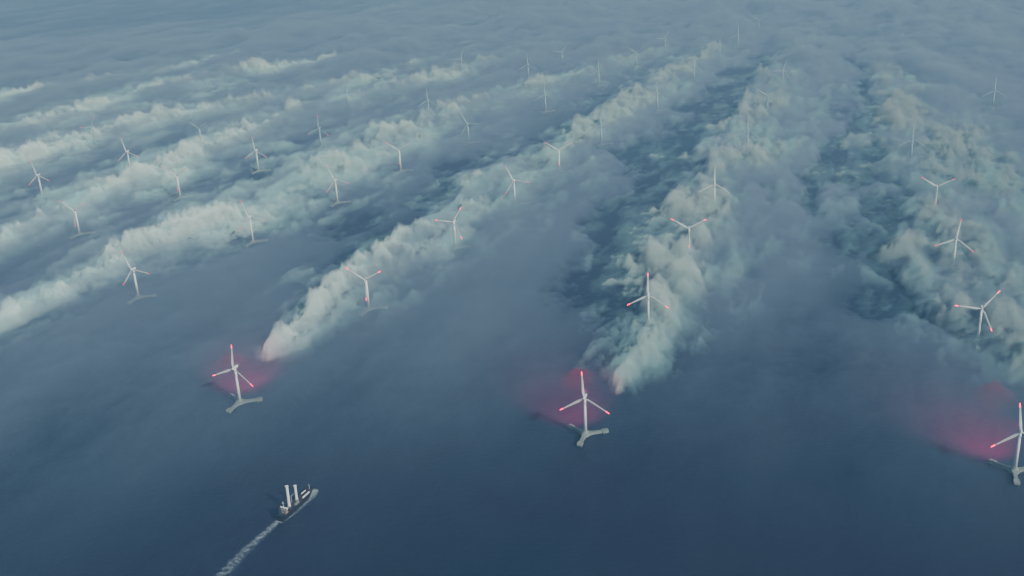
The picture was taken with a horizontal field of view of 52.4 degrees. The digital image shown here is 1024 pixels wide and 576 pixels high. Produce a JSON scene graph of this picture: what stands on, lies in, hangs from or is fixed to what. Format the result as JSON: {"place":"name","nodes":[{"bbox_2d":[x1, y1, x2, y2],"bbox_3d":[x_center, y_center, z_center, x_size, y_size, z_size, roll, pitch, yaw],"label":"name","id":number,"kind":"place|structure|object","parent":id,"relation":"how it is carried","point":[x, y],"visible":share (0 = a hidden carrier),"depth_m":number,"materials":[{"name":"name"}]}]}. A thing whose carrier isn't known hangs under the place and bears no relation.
{"place":"outdoors","nodes":[
{"label":"outdoors","id":0,"kind":"place"},
{"bbox_2d":[0,0,1023,575],"bbox_3d":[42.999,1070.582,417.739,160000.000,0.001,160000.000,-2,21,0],"label":"sea","id":1,"kind":"structure","parent":0,"point":[804,380],"depth_m":3159.28,"materials":[{"name":"liquid"}]},
{"bbox_2d":[29,160,55,201],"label":"wind turbine","id":2,"kind":"object","parent":1,"relation":"in","point":[41,195],"visible":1,"depth_m":4301.46,"materials":[{"name":"white paint"}]},
{"bbox_2d":[60,201,94,239],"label":"wind turbine","id":3,"kind":"object","parent":1,"relation":"in","point":[78,232],"visible":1,"depth_m":3799.92,"materials":[{"name":"white paint"}]},
{"bbox_2d":[80,117,106,148],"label":"wind turbine","id":4,"kind":"object","parent":1,"relation":"in","point":[95,145],"visible":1,"depth_m":5156.16,"materials":[{"name":"grey paint"}]},
{"bbox_2d":[118,139,142,175],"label":"wind turbine","id":5,"kind":"object","parent":1,"relation":"in","point":[129,171],"visible":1,"depth_m":4639.19,"materials":[{"name":"white paint"}]},
{"bbox_2d":[120,251,155,305],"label":"wind turbine","id":6,"kind":"object","parent":1,"relation":"in","point":[137,295],"visible":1,"depth_m":3173.63,"materials":[{"name":"white paint"}]},
{"bbox_2d":[162,167,193,202],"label":"wind turbine","id":7,"kind":"object","parent":1,"relation":"in","point":[179,196],"visible":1,"depth_m":4210.06,"materials":[{"name":"white paint"}]},
{"bbox_2d":[188,121,212,149],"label":"wind turbine","id":8,"kind":"object","parent":1,"relation":"in","point":[200,140],"visible":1,"depth_m":5050.89,"materials":[{"name":"grey paint"}]},
{"bbox_2d":[212,345,261,413],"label":"wind turbine","id":9,"kind":"object","parent":1,"relation":"in","point":[239,400],"visible":1,"depth_m":2491.52,"materials":[{"name":"white paint"}]},
{"bbox_2d":[240,201,267,247],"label":"wind turbine","id":10,"kind":"object","parent":1,"relation":"in","point":[251,240],"visible":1,"depth_m":3636.45,"materials":[{"name":"white paint"}]},
{"bbox_2d":[246,136,270,174],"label":"wind turbine","id":11,"kind":"object","parent":1,"relation":"in","point":[257,170],"visible":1,"depth_m":4567.62,"materials":[{"name":"white paint"}]},
{"bbox_2d":[275,485,312,521],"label":"cargo ship","id":12,"kind":"object","parent":1,"relation":"on","point":[292,506],"visible":1,"depth_m":2069.11,"materials":[{"name":"white paint"}]},
{"bbox_2d":[309,115,332,150],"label":"wind turbine","id":13,"kind":"object","parent":1,"relation":"in","point":[321,146],"visible":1,"depth_m":4939.01,"materials":[{"name":"grey paint"}]},
{"bbox_2d":[326,165,350,207],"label":"wind turbine","id":14,"kind":"object","parent":1,"relation":"in","point":[337,201],"visible":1,"depth_m":4055.45,"materials":[{"name":"white paint"}]},
{"bbox_2d":[338,83,357,110],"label":"wind turbine","id":15,"kind":"object","parent":1,"relation":"in","point":[349,107],"visible":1,"depth_m":5809.96,"materials":[{"name":"grey paint"}]},
{"bbox_2d":[346,268,386,316],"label":"wind turbine","id":16,"kind":"object","parent":1,"relation":"in","point":[368,307],"visible":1,"depth_m":3018.70,"materials":[{"name":"white paint"}]},
{"bbox_2d":[386,142,412,174],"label":"wind turbine","id":17,"kind":"object","parent":1,"relation":"in","point":[400,169],"visible":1,"depth_m":4475.34,"materials":[{"name":"white paint"}]},
{"bbox_2d":[419,88,438,120],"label":"wind turbine","id":18,"kind":"object","parent":1,"relation":"in","point":[427,117],"visible":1,"depth_m":5483.49,"materials":[{"name":"grey paint"}]},
{"bbox_2d":[436,208,470,253],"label":"wind turbine","id":19,"kind":"object","parent":1,"relation":"in","point":[454,246],"visible":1,"depth_m":3498.07,"materials":[{"name":"white paint"}]},
{"bbox_2d":[453,51,469,74],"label":"wind turbine","id":20,"kind":"object","parent":1,"relation":"in","point":[461,65],"visible":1,"depth_m":6762.61,"materials":[{"name":"grey paint"}]},
{"bbox_2d":[460,113,479,145],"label":"wind turbine","id":21,"kind":"object","parent":1,"relation":"in","point":[468,141],"visible":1,"depth_m":4918.27,"materials":[{"name":"grey paint"}]},
{"bbox_2d":[505,166,528,208],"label":"wind turbine","id":22,"kind":"object","parent":1,"relation":"in","point":[514,203],"visible":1,"depth_m":3952.24,"materials":[{"name":"white paint"}]},
{"bbox_2d":[520,57,536,81],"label":"wind turbine","id":23,"kind":"object","parent":1,"relation":"in","point":[527,79],"visible":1,"depth_m":6439.34,"materials":[{"name":"grey paint"}]},
{"bbox_2d":[536,82,554,113],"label":"wind turbine","id":24,"kind":"object","parent":1,"relation":"in","point":[544,111],"visible":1,"depth_m":5514.89,"materials":[{"name":"grey paint"}]},
{"bbox_2d":[545,142,571,175],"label":"wind turbine","id":25,"kind":"object","parent":1,"relation":"in","point":[559,170],"visible":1,"depth_m":4368.86,"materials":[{"name":"white paint"}]},
{"bbox_2d":[552,45,569,68],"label":"wind turbine","id":26,"kind":"object","parent":1,"relation":"in","point":[562,65],"visible":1,"depth_m":6843.58,"materials":[{"name":"grey paint"}]},
{"bbox_2d":[560,371,608,447],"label":"wind turbine","id":27,"kind":"object","parent":1,"relation":"in","point":[584,432],"visible":1,"depth_m":2285.79,"materials":[{"name":"white paint"}]},
{"bbox_2d":[589,60,607,87],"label":"wind turbine","id":28,"kind":"object","parent":1,"relation":"in","point":[598,85],"visible":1,"depth_m":6143.65,"materials":[{"name":"grey paint"}]},
{"bbox_2d":[590,111,612,147],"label":"wind turbine","id":29,"kind":"object","parent":1,"relation":"in","point":[600,144],"visible":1,"depth_m":4786.39,"materials":[{"name":"grey paint"}]},
{"bbox_2d":[627,47,643,68],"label":"wind turbine","id":30,"kind":"object","parent":1,"relation":"in","point":[635,66],"visible":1,"depth_m":6721.64,"materials":[{"name":"grey paint"}]},
{"bbox_2d":[628,274,667,334],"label":"wind turbine","id":31,"kind":"object","parent":1,"relation":"in","point":[647,325],"visible":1,"depth_m":2825.81,"materials":[{"name":"white paint"}]},
{"bbox_2d":[647,86,667,113],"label":"wind turbine","id":32,"kind":"object","parent":1,"relation":"in","point":[656,110],"visible":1,"depth_m":5438.35,"materials":[{"name":"grey paint"}]},
{"bbox_2d":[658,30,671,53],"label":"wind turbine","id":33,"kind":"object","parent":1,"relation":"in","point":[664,51],"visible":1,"depth_m":7256.95,"materials":[{"name":"grey paint"}]},
{"bbox_2d":[672,219,705,261],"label":"wind turbine","id":34,"kind":"object","parent":1,"relation":"in","point":[688,254],"visible":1,"depth_m":3346.09,"materials":[{"name":"white paint"}]},
{"bbox_2d":[686,55,702,84],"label":"wind turbine","id":35,"kind":"object","parent":1,"relation":"in","point":[693,81],"visible":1,"depth_m":6149.23,"materials":[{"name":"grey paint"}]},
{"bbox_2d":[699,169,728,213],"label":"wind turbine","id":36,"kind":"object","parent":1,"relation":"in","point":[713,207],"visible":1,"depth_m":3811.17,"materials":[{"name":"white paint"}]},
{"bbox_2d":[712,41,726,61],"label":"wind turbine","id":37,"kind":"object","parent":1,"relation":"in","point":[719,60],"visible":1,"depth_m":6828.98,"materials":[{"name":"grey paint"}]},
{"bbox_2d":[730,25,745,49],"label":"wind turbine","id":38,"kind":"object","parent":1,"relation":"in","point":[737,47],"visible":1,"depth_m":7301.57,"materials":[{"name":"grey paint"}]},
{"bbox_2d":[735,122,759,154],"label":"wind turbine","id":39,"kind":"object","parent":1,"relation":"in","point":[746,150],"visible":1,"depth_m":4576.79,"materials":[{"name":"grey paint"}]},
{"bbox_2d":[752,16,765,33],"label":"wind turbine","id":40,"kind":"object","parent":1,"relation":"in","point":[758,32],"visible":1,"depth_m":7960.89,"materials":[{"name":"grey paint"}]},
{"bbox_2d":[757,89,779,116],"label":"wind turbine","id":41,"kind":"object","parent":1,"relation":"in","point":[766,113],"visible":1,"depth_m":5270.72,"materials":[{"name":"grey paint"}]},
{"bbox_2d":[774,59,790,88],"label":"wind turbine","id":42,"kind":"object","parent":1,"relation":"in","point":[781,86],"visible":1,"depth_m":5914.24,"materials":[{"name":"grey paint"}]},
{"bbox_2d":[898,124,924,164],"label":"wind turbine","id":43,"kind":"object","parent":1,"relation":"in","point":[910,160],"visible":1,"depth_m":4316.38,"materials":[{"name":"grey paint"}]},
{"bbox_2d":[920,177,954,216],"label":"wind turbine","id":44,"kind":"object","parent":1,"relation":"in","point":[934,211],"visible":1,"depth_m":3670.77,"materials":[{"name":"white paint"}]},
{"bbox_2d":[935,219,973,274],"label":"wind turbine","id":45,"kind":"object","parent":1,"relation":"in","point":[953,266],"visible":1,"depth_m":3154.84,"materials":[{"name":"white paint"}]},
{"bbox_2d":[955,291,999,351],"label":"wind turbine","id":46,"kind":"object","parent":1,"relation":"in","point":[977,340],"visible":1,"depth_m":2656.73,"materials":[{"name":"white paint"}]},
{"bbox_2d":[981,77,1005,111],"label":"wind turbine","id":47,"kind":"object","parent":1,"relation":"in","point":[992,108],"visible":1,"depth_m":5178.80,"materials":[{"name":"grey paint"}]},
{"bbox_2d":[987,403,1023,486],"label":"wind turbine","id":48,"kind":"object","parent":1,"relation":"in","point":[1014,470],"visible":1,"depth_m":2080.34,"materials":[{"name":"white paint"}]}
]}

